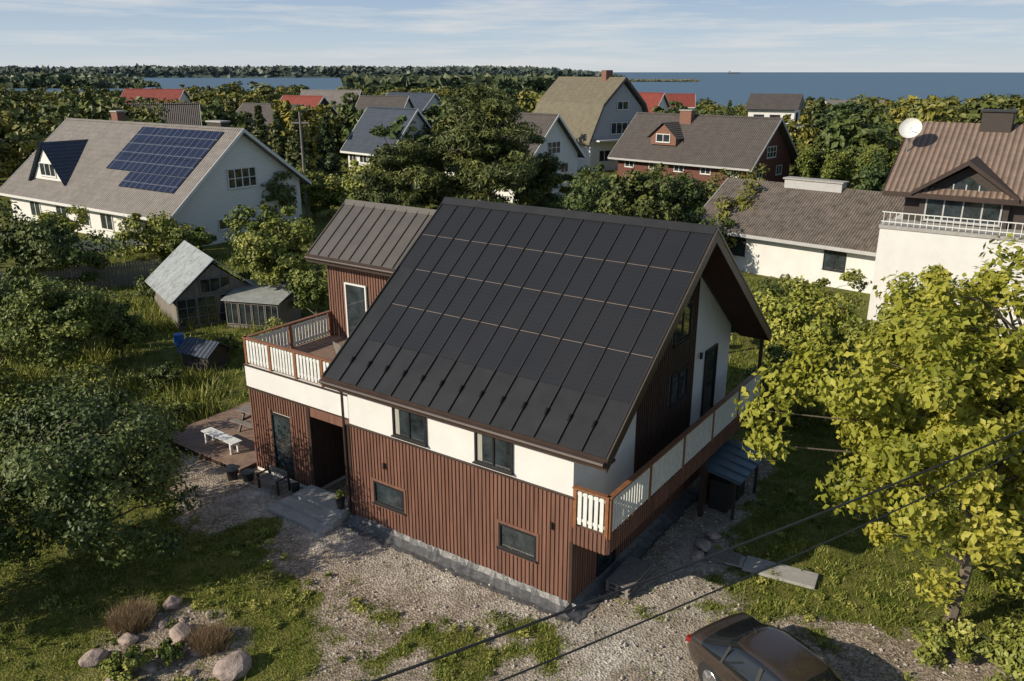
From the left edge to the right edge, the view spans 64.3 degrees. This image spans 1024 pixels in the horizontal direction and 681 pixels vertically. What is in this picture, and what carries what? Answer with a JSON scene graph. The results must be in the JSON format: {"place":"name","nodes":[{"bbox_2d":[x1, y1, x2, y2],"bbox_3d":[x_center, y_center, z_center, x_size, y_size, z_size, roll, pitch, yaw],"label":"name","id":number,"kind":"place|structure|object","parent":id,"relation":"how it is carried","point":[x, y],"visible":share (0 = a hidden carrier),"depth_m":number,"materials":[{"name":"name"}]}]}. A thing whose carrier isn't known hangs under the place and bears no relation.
{"place":"outdoors","nodes":[
{"label":"outdoors","id":0,"kind":"place"},
{"bbox_2d":[0,71,160,88],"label":"wooded coast","id":1,"kind":"structure","parent":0,"point":[41,79],"depth_m":865.24,"materials":[{"name":"green plant"}]},
{"bbox_2d":[0,63,625,77],"bbox_3d":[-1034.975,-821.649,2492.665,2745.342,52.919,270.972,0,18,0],"label":"wooded peninsula","id":2,"kind":"object","parent":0,"point":[205,71],"visible":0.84,"depth_m":2394.97,"materials":[{"name":"green plant"}]},
{"bbox_2d":[340,72,576,96],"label":"wooded shore","id":3,"kind":"structure","parent":0,"point":[544,83],"depth_m":535.95,"materials":[{"name":"green plant"}]},
{"bbox_2d":[0,107,1023,680],"bbox_3d":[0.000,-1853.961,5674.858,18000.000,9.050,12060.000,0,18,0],"label":"ground","id":4,"kind":"structure","parent":0,"point":[598,661],"depth_m":21.36,"materials":[{"name":"plant"}]},
{"bbox_2d":[0,473,71,573],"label":"apple tree","id":5,"kind":"object","parent":4,"relation":"on","point":[18,549],"visible":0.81,"depth_m":20.61,"materials":[{"name":"green plant"}]},
{"bbox_2d":[35,205,89,243],"bbox_3d":[-34.338,-8.662,62.404,3.957,3.364,3.579,-7,20,-21],"label":"rose bush","id":6,"kind":"object","parent":4,"relation":"on","point":[68,221],"visible":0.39,"depth_m":62.12,"materials":[{"name":"green plant"}]},
{"bbox_2d":[0,364,125,463],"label":"apple tree","id":7,"kind":"object","parent":4,"relation":"on","point":[12,398],"visible":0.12,"depth_m":27.20,"materials":[{"name":"green plant"}]},
{"bbox_2d":[0,198,127,284],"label":"hazel bush","id":8,"kind":"object","parent":4,"relation":"on","point":[59,254],"visible":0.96,"depth_m":49.48,"materials":[{"name":"green plant"}]},
{"bbox_2d":[0,272,131,374],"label":"apple tree","id":9,"kind":"object","parent":4,"relation":"on","point":[56,323],"visible":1,"depth_m":34.94,"materials":[{"name":"green plant"}]},
{"bbox_2d":[0,259,160,288],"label":"wooden fence","id":10,"kind":"object","parent":4,"relation":"on","point":[103,270],"visible":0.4,"depth_m":51.26,"materials":[{"name":"brown wood"}]},
{"bbox_2d":[67,359,112,396],"bbox_3d":[-17.515,1.703,33.797,1.799,1.630,2.896,-8,20,-23],"label":"currant bush","id":11,"kind":"object","parent":4,"relation":"on","point":[92,368],"visible":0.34,"depth_m":33.94,"materials":[{"name":"green plant"}]},
{"bbox_2d":[48,382,134,413],"bbox_3d":[-15.637,2.528,30.650,3.307,2.009,2.251,-8,20,-23],"label":"elder bush","id":12,"kind":"object","parent":4,"relation":"on","point":[118,393],"visible":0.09,"depth_m":30.30,"materials":[{"name":"green plant"}]},
{"bbox_2d":[0,366,202,567],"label":"apple tree","id":13,"kind":"object","parent":4,"relation":"on","point":[89,477],"visible":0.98,"depth_m":21.10,"materials":[{"name":"green plant"}]},
{"bbox_2d":[87,300,152,360],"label":"plum tree","id":14,"kind":"object","parent":4,"relation":"on","point":[122,324],"visible":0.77,"depth_m":38.15,"materials":[{"name":"green plant"}]},
{"bbox_2d":[97,644,154,680],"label":"fern plant","id":15,"kind":"object","parent":4,"relation":"on","point":[116,666],"visible":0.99,"depth_m":18.24,"materials":[{"name":"green plant"}]},
{"bbox_2d":[0,295,305,480],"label":"tall weeds","id":16,"kind":"object","parent":4,"relation":"on","point":[150,321],"visible":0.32,"depth_m":35.89,"materials":[{"name":"green plant"}]},
{"bbox_2d":[109,210,196,259],"bbox_3d":[-25.997,-7.467,58.891,6.063,3.500,4.567,-8,20,-24],"label":"lilac bush","id":17,"kind":"object","parent":4,"relation":"on","point":[153,234],"visible":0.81,"depth_m":58.19,"materials":[{"name":"green plant"}]},
{"bbox_2d":[10,135,301,245],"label":"walls","id":18,"kind":"structure","parent":4,"relation":"on","point":[212,200],"depth_m":65.44,"materials":[{"name":"white"}]},
{"bbox_2d":[29,166,277,231],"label":"windows","id":19,"kind":"structure","parent":18,"relation":"attached to","point":[241,177],"depth_m":66.11,"materials":[{"name":"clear glass"}]},
{"bbox_2d":[0,118,311,219],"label":"roof","id":20,"kind":"structure","parent":18,"relation":"on","point":[94,182],"depth_m":68.70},
{"bbox_2d":[28,139,87,185],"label":"dormer","id":21,"kind":"object","parent":20,"relation":"on","point":[55,160],"visible":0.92,"depth_m":71.36,"materials":[{"name":"white"}]},
{"bbox_2d":[106,127,223,192],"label":"solar panels","id":22,"kind":"object","parent":20,"relation":"attached to","point":[156,151],"visible":1,"depth_m":66.11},
{"bbox_2d":[139,360,180,392],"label":"currant bush","id":23,"kind":"object","parent":4,"relation":"on","point":[163,371],"visible":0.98,"depth_m":34.69,"materials":[{"name":"green plant"}]},
{"bbox_2d":[95,590,238,656],"bbox_3d":[-8.296,6.896,19.807,3.892,0.510,1.669,5,19,15],"label":"dry grass tuft","id":24,"kind":"object","parent":4,"relation":"on","point":[135,616],"visible":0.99,"depth_m":19.75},
{"bbox_2d":[152,637,184,667],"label":"fern plant","id":25,"kind":"object","parent":4,"relation":"on","point":[167,651],"visible":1,"depth_m":18.73,"materials":[{"name":"green plant"}]},
{"bbox_2d":[180,92,190,102],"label":"walls","id":26,"kind":"structure","parent":4,"relation":"on","point":[184,97],"depth_m":186.91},
{"bbox_2d":[120,89,189,102],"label":"roof","id":27,"kind":"structure","parent":26,"relation":"on","point":[170,94],"depth_m":186.14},
{"bbox_2d":[164,225,216,252],"bbox_3d":[-23.100,-6.879,57.944,3.456,2.763,4.644,0,18,0],"label":"lilac bush","id":28,"kind":"object","parent":4,"relation":"on","point":[200,239],"visible":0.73,"depth_m":57.72,"materials":[{"name":"green plant"}]},
{"bbox_2d":[145,240,254,329],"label":"shed","id":29,"kind":"structure","parent":4,"relation":"on","point":[186,281],"depth_m":43.72,"materials":[{"name":"grey wood"}]},
{"bbox_2d":[175,336,233,371],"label":"dog house","id":30,"kind":"structure","parent":4,"relation":"on","point":[198,353],"depth_m":37.27,"materials":[{"name":"grey wood"}]},
{"bbox_2d":[167,402,256,473],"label":"garden deck","id":31,"kind":"structure","parent":4,"relation":"on","point":[191,437],"depth_m":29.70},
{"bbox_2d":[212,650,251,680],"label":"boulder","id":32,"kind":"object","parent":4,"relation":"on","point":[233,666],"visible":0.99,"depth_m":18.37,"materials":[{"name":"stone"}]},
{"bbox_2d":[221,279,300,328],"bbox_3d":[-13.440,-1.919,44.035,3.400,2.050,2.600,4,19,13],"label":"cold frame greenhouse","id":33,"kind":"object","parent":4,"relation":"on","point":[247,303],"visible":0.9,"depth_m":43.24,"materials":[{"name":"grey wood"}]},
{"bbox_2d":[222,203,300,280],"bbox_3d":[-14.601,-5.240,48.179,4.749,5.788,3.811,0,18,0],"label":"cherry tree","id":34,"kind":"object","parent":4,"relation":"on","point":[248,212],"visible":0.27,"depth_m":47.05,"materials":[{"name":"green plant"}]},
{"bbox_2d":[251,104,273,149],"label":"spruce tree","id":35,"kind":"object","parent":4,"relation":"on","point":[260,134],"visible":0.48,"depth_m":86.83,"materials":[{"name":"green plant"}]},
{"bbox_2d":[256,463,290,495],"bbox_3d":[-7.789,4.545,26.597,1.000,0.700,0.540,12,22,33],"label":"slatted bench","id":36,"kind":"object","parent":4,"relation":"on","point":[274,480],"visible":1,"depth_m":26.59,"materials":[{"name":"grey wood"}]},
{"bbox_2d":[229,216,318,292],"bbox_3d":[-12.586,-3.975,44.648,5.259,5.612,4.258,-10,21,-27],"label":"cherry tree","id":37,"kind":"object","parent":4,"relation":"on","point":[282,255],"visible":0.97,"depth_m":43.77,"materials":[{"name":"green plant"}]},
{"bbox_2d":[270,111,290,159],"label":"spruce tree","id":38,"kind":"object","parent":4,"relation":"on","point":[278,143],"visible":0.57,"depth_m":83.23,"materials":[{"name":"green plant"}]},
{"bbox_2d":[284,110,315,204],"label":"spruce tree","id":39,"kind":"object","parent":4,"relation":"on","point":[294,160],"visible":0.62,"depth_m":81.51,"materials":[{"name":"green plant"}]},
{"bbox_2d":[283,256,329,325],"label":"cherry tree","id":40,"kind":"object","parent":4,"relation":"on","point":[302,282],"visible":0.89,"depth_m":41.66,"materials":[{"name":"green plant"}]},
{"bbox_2d":[267,484,350,534],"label":"entrance steps","id":41,"kind":"structure","parent":4,"relation":"on","point":[314,508],"depth_m":25.08,"materials":[{"name":"concrete"}]},
{"bbox_2d":[295,166,333,217],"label":"hedge shrub","id":42,"kind":"object","parent":4,"relation":"on","point":[315,189],"visible":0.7,"depth_m":75.10,"materials":[{"name":"green plant"}]},
{"bbox_2d":[314,115,344,193],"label":"spruce tree","id":43,"kind":"object","parent":4,"relation":"on","point":[326,144],"visible":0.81,"depth_m":85.62,"materials":[{"name":"green plant"}]},
{"bbox_2d":[318,174,354,218],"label":"hedge shrub","id":44,"kind":"object","parent":4,"relation":"on","point":[333,182],"visible":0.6,"depth_m":73.87,"materials":[{"name":"green plant"}]},
{"bbox_2d":[341,151,386,201],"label":"pear tree","id":45,"kind":"object","parent":4,"relation":"on","point":[353,169],"visible":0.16,"depth_m":58.45,"materials":[{"name":"green plant"}]},
{"bbox_2d":[348,114,431,189],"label":"walls","id":46,"kind":"structure","parent":4,"relation":"on","point":[418,124],"depth_m":93.19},
{"bbox_2d":[340,106,432,155],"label":"roof","id":47,"kind":"structure","parent":46,"relation":"on","point":[360,140],"depth_m":94.42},
{"bbox_2d":[350,124,452,209],"bbox_3d":[-6.479,-7.636,48.428,6.619,10.191,4.921,0,18,0],"label":"pine tree","id":48,"kind":"object","parent":4,"relation":"on","point":[397,179],"visible":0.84,"depth_m":47.19,"materials":[{"name":"green plant"}]},
{"bbox_2d":[0,252,859,435],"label":"garden grass","id":49,"kind":"structure","parent":4,"relation":"on","point":[310,312],"depth_m":39.28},
{"bbox_2d":[424,96,441,116],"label":"walls","id":50,"kind":"structure","parent":4,"relation":"on","point":[434,100],"depth_m":166.78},
{"bbox_2d":[386,92,441,112],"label":"roof","id":51,"kind":"structure","parent":50,"relation":"on","point":[421,101],"depth_m":166.87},
{"bbox_2d":[0,100,891,247],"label":"background garden trees","id":52,"kind":"object","parent":4,"relation":"on","point":[645,194],"visible":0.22,"depth_m":63.24,"materials":[{"name":"green plant"}]},
{"bbox_2d":[413,83,542,209],"bbox_3d":[-1.895,-9.259,49.819,9.269,12.402,6.867,9,20,24],"label":"pine tree","id":53,"kind":"object","parent":4,"relation":"on","point":[479,169],"visible":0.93,"depth_m":47.59,"materials":[{"name":"green plant"}]},
{"bbox_2d":[245,277,730,577],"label":"walls","id":54,"kind":"structure","parent":4,"relation":"on","point":[557,474],"depth_m":23.11,"materials":[{"name":"paint"}]},
{"bbox_2d":[304,199,435,276],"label":"wing roof","id":55,"kind":"structure","parent":54,"relation":"attached to","point":[371,237],"depth_m":27.90,"materials":[{"name":"grey metal"}]},
{"bbox_2d":[248,265,700,603],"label":"board cladding","id":56,"kind":"structure","parent":54,"relation":"attached to","point":[457,507],"depth_m":22.84,"materials":[{"name":"wood"}]},
{"bbox_2d":[242,310,348,419],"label":"roof terrace","id":57,"kind":"structure","parent":56,"relation":"on","point":[310,361],"depth_m":26.60,"materials":[{"name":"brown wood"}]},
{"bbox_2d":[268,282,718,576],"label":"windows and doors","id":58,"kind":"structure","parent":54,"relation":"attached to","point":[492,453],"depth_m":23.50,"materials":[{"name":"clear glass"}]},
{"bbox_2d":[318,197,771,511],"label":"metal roof","id":59,"kind":"structure","parent":54,"relation":"attached to","point":[582,428],"depth_m":21.34,"materials":[{"name":"black metal"}]},
{"bbox_2d":[368,204,711,403],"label":"solar panels","id":60,"kind":"object","parent":59,"relation":"on","point":[604,376],"visible":1,"depth_m":21.93,"materials":[{"name":"glass"}]},
{"bbox_2d":[572,337,763,554],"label":"balcony","id":61,"kind":"structure","parent":54,"relation":"attached to","point":[613,520],"depth_m":21.36,"materials":[{"name":"brown wood"}]},
{"bbox_2d":[0,484,1020,680],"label":"leafy weeds","id":62,"kind":"object","parent":4,"relation":"on","point":[453,657],"visible":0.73,"depth_m":20.94,"materials":[{"name":"green plant"}]},
{"bbox_2d":[445,121,577,202],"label":"walls","id":63,"kind":"structure","parent":4,"relation":"on","point":[569,153],"depth_m":86.44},
{"bbox_2d":[449,112,585,157],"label":"roof","id":64,"kind":"structure","parent":63,"relation":"on","point":[545,122],"depth_m":84.74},
{"bbox_2d":[0,81,1023,185],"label":"distant tree mass","id":65,"kind":"object","parent":4,"relation":"on","point":[873,121],"visible":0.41,"depth_m":109.01,"materials":[{"name":"green plant"}]},
{"bbox_2d":[0,413,1023,680],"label":"lawn grass","id":66,"kind":"structure","parent":4,"relation":"on","point":[746,537],"depth_m":21.84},
{"bbox_2d":[87,488,948,680],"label":"gravel weeds","id":67,"kind":"object","parent":4,"relation":"on","point":[542,624],"visible":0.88,"depth_m":20.13,"materials":[{"name":"green plant"}]},
{"bbox_2d":[342,475,700,623],"bbox_3d":[1.103,4.909,26.149,8.220,0.289,10.176,12,22,33],"label":"foundation skirt","id":68,"kind":"object","parent":4,"relation":"on","point":[647,538],"visible":0.89,"depth_m":22.60,"materials":[{"name":"concrete"}]},
{"bbox_2d":[509,135,572,209],"bbox_3d":[1.854,-8.000,50.904,4.149,9.351,4.760,0,18,0],"label":"pine tree","id":69,"kind":"object","parent":4,"relation":"on","point":[544,181],"visible":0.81,"depth_m":50.46,"materials":[{"name":"green plant"}]},
{"bbox_2d":[109,465,984,680],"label":"pebbles","id":70,"kind":"object","parent":4,"relation":"on","point":[665,619],"visible":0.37,"depth_m":20.60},
{"bbox_2d":[577,84,641,171],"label":"walls","id":71,"kind":"structure","parent":4,"relation":"on","point":[611,113],"depth_m":111.42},
{"bbox_2d":[534,77,648,145],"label":"roof","id":72,"kind":"structure","parent":71,"relation":"on","point":[578,104],"depth_m":113.31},
{"bbox_2d":[593,101,629,162],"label":"windows","id":73,"kind":"structure","parent":71,"relation":"attached to","point":[617,128],"depth_m":111.91,"materials":[{"name":"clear glass"}]},
{"bbox_2d":[605,556,652,599],"bbox_3d":[3.135,6.320,21.777,0.700,0.310,1.400,12,22,33],"label":"wooden side step","id":74,"kind":"object","parent":4,"relation":"on","point":[629,570],"visible":0.95,"depth_m":21.58,"materials":[{"name":"grey wood"}]},
{"bbox_2d":[618,129,790,186],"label":"walls","id":75,"kind":"structure","parent":4,"relation":"on","point":[783,157],"depth_m":95.28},
{"bbox_2d":[608,112,798,171],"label":"roof","id":76,"kind":"structure","parent":75,"relation":"on","point":[740,143],"depth_m":95.61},
{"bbox_2d":[647,122,683,145],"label":"dormer","id":77,"kind":"object","parent":76,"relation":"on","point":[668,133],"visible":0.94,"depth_m":98.02,"materials":[{"name":"brick"}]},
{"bbox_2d":[625,146,781,178],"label":"windows","id":78,"kind":"structure","parent":75,"relation":"attached to","point":[771,151],"depth_m":94.46,"materials":[{"name":"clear glass"}]},
{"bbox_2d":[699,439,765,519],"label":"bin shed","id":79,"kind":"structure","parent":4,"relation":"on","point":[731,467],"depth_m":25.27,"materials":[{"name":"dark painted wood"},{"name":"dark sheet metal"}]},
{"bbox_2d":[686,612,842,680],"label":"parked car","id":80,"kind":"object","parent":4,"relation":"on","point":[741,646],"visible":1,"depth_m":17.32,"materials":[{"name":"paint"}]},
{"bbox_2d":[725,555,818,589],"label":"slab","id":81,"kind":"structure","parent":4,"relation":"on","point":[805,578],"depth_m":22.12,"materials":[{"name":"concrete"}]},
{"bbox_2d":[745,93,823,149],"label":"modern white house","id":82,"kind":"structure","parent":4,"relation":"on","point":[768,105],"depth_m":146.17,"materials":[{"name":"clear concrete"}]},
{"bbox_2d":[738,342,847,429],"bbox_3d":[11.012,1.673,31.336,4.278,3.240,3.581,7,19,19],"label":"hazel bush","id":83,"kind":"object","parent":4,"relation":"on","point":[774,352],"visible":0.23,"depth_m":30.86,"materials":[{"name":"green plant"}]},
{"bbox_2d":[726,236,875,293],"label":"walls","id":84,"kind":"structure","parent":4,"relation":"on","point":[770,258],"depth_m":52.98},
{"bbox_2d":[727,176,848,272],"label":"windows and chimney","id":85,"kind":"structure","parent":84,"relation":"attached to","point":[834,261],"depth_m":54.78,"materials":[{"name":"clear glass"}]},
{"bbox_2d":[695,178,904,256],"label":"roof","id":86,"kind":"structure","parent":84,"relation":"on","point":[847,220],"depth_m":53.32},
{"bbox_2d":[794,138,817,177],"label":"thuja tree","id":87,"kind":"object","parent":4,"relation":"on","point":[805,159],"visible":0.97,"depth_m":92.75,"materials":[{"name":"green plant"}]},
{"bbox_2d":[753,284,868,374],"bbox_3d":[12.578,-0.099,34.786,4.758,4.410,5.247,11,21,30],"label":"maple tree","id":88,"kind":"object","parent":4,"relation":"on","point":[795,323],"visible":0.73,"depth_m":33.82,"materials":[{"name":"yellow plant"}]},
{"bbox_2d":[775,268,871,326],"bbox_3d":[14.758,-1.731,40.034,5.145,4.250,3.937,7,20,21],"label":"plum tree","id":89,"kind":"object","parent":4,"relation":"on","point":[791,284],"visible":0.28,"depth_m":39.42,"materials":[{"name":"green plant"}]},
{"bbox_2d":[820,149,842,179],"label":"thuja tree","id":90,"kind":"object","parent":4,"relation":"on","point":[832,167],"visible":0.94,"depth_m":90.15,"materials":[{"name":"green plant"}]},
{"bbox_2d":[836,145,858,186],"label":"thuja tree","id":91,"kind":"object","parent":4,"relation":"on","point":[848,170],"visible":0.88,"depth_m":91.02,"materials":[{"name":"green plant"}]},
{"bbox_2d":[732,233,1023,630],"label":"ash tree","id":92,"kind":"object","parent":4,"relation":"on","point":[964,387],"visible":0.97,"depth_m":17.06,"materials":[{"name":"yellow plant"}]},
{"bbox_2d":[834,272,999,397],"bbox_3d":[15.500,0.464,31.055,5.001,5.734,6.188,0,18,0],"label":"maple tree","id":93,"kind":"object","parent":4,"relation":"on","point":[851,335],"visible":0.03,"depth_m":31.78,"materials":[{"name":"green plant"}]},
{"bbox_2d":[910,612,976,667],"bbox_3d":[9.904,7.010,19.067,1.489,0.787,1.420,0,18,0],"label":"lilac bush","id":94,"kind":"object","parent":4,"relation":"on","point":[935,641],"visible":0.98,"depth_m":18.76,"materials":[{"name":"green plant"}]},
{"bbox_2d":[867,197,1023,335],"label":"walls","id":95,"kind":"structure","parent":4,"relation":"on","point":[915,249],"depth_m":42.27,"materials":[{"name":"paint"}]},
{"bbox_2d":[881,211,1023,236],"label":"terrace rail","id":96,"kind":"object","parent":95,"relation":"on","point":[952,227],"visible":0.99,"depth_m":41.31,"materials":[{"name":"metal"}]},
{"bbox_2d":[882,121,1023,228],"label":"roof","id":97,"kind":"structure","parent":95,"relation":"on","point":[935,160],"depth_m":44.03,"materials":[{"name":"brown tile"}]},
{"bbox_2d":[979,109,1018,132],"bbox_3d":[26.938,-11.887,45.284,1.700,1.800,1.400,12,22,33],"label":"chimney","id":98,"kind":"object","parent":97,"relation":"on","point":[998,120],"visible":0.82,"depth_m":44.71,"materials":[{"name":"brown metal"}]},
{"bbox_2d":[922,176,1002,227],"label":"windows","id":99,"kind":"structure","parent":95,"relation":"attached to","point":[971,210],"depth_m":42.73,"materials":[{"name":"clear glass"}]},
{"bbox_2d":[939,500,1023,598],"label":"lilac bush","id":100,"kind":"object","parent":4,"relation":"on","point":[1012,578],"visible":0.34,"depth_m":20.64,"materials":[{"name":"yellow plant"}]},
{"bbox_2d":[947,616,1023,680],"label":"lilac bush","id":101,"kind":"object","parent":4,"relation":"on","point":[1005,646],"visible":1,"depth_m":18.20,"materials":[{"name":"green plant"}]},
{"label":"walls","id":102,"kind":"object","parent":4,"relation":"on","visible":0},
{"bbox_2d":[236,103,304,130],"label":"roof","id":103,"kind":"structure","parent":102,"relation":"on","point":[267,111],"depth_m":127.08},
{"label":"walls","id":104,"kind":"object","parent":4,"relation":"on","visible":0},
{"bbox_2d":[112,103,201,125],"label":"roof","id":105,"kind":"structure","parent":104,"relation":"on","point":[185,113],"depth_m":112.80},
{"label":"walls","id":106,"kind":"object","parent":4,"relation":"on","visible":0},
{"bbox_2d":[355,95,414,110],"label":"roof","id":107,"kind":"structure","parent":106,"relation":"on","point":[364,102],"depth_m":148.32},
{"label":"walls","id":108,"kind":"object","parent":4,"relation":"on","visible":0},
{"bbox_2d":[300,89,362,106],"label":"roof","id":109,"kind":"structure","parent":108,"relation":"on","point":[332,95],"depth_m":195.83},
{"bbox_2d":[0,0,1023,71],"label":"sky","id":110,"kind":"structure","parent":0,"point":[591,35],"materials":[{"name":"blue"}]},
{"bbox_2d":[6,72,1023,106],"bbox_3d":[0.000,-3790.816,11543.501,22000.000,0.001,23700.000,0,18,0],"label":"sea","id":111,"kind":"structure","parent":0,"point":[723,88],"depth_m":1132.48,"materials":[{"name":"blue liquid"}]},
{"bbox_2d":[371,429,1023,680],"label":"overhead cable","id":112,"kind":"object","parent":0,"point":[617,591],"visible":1,"depth_m":10.44,"materials":[{"name":"black plastic"}]},
{"bbox_2d":[499,449,1023,680],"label":"overhead cable","id":113,"kind":"object","parent":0,"point":[596,641],"visible":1,"depth_m":10.92,"materials":[{"name":"black plastic"}]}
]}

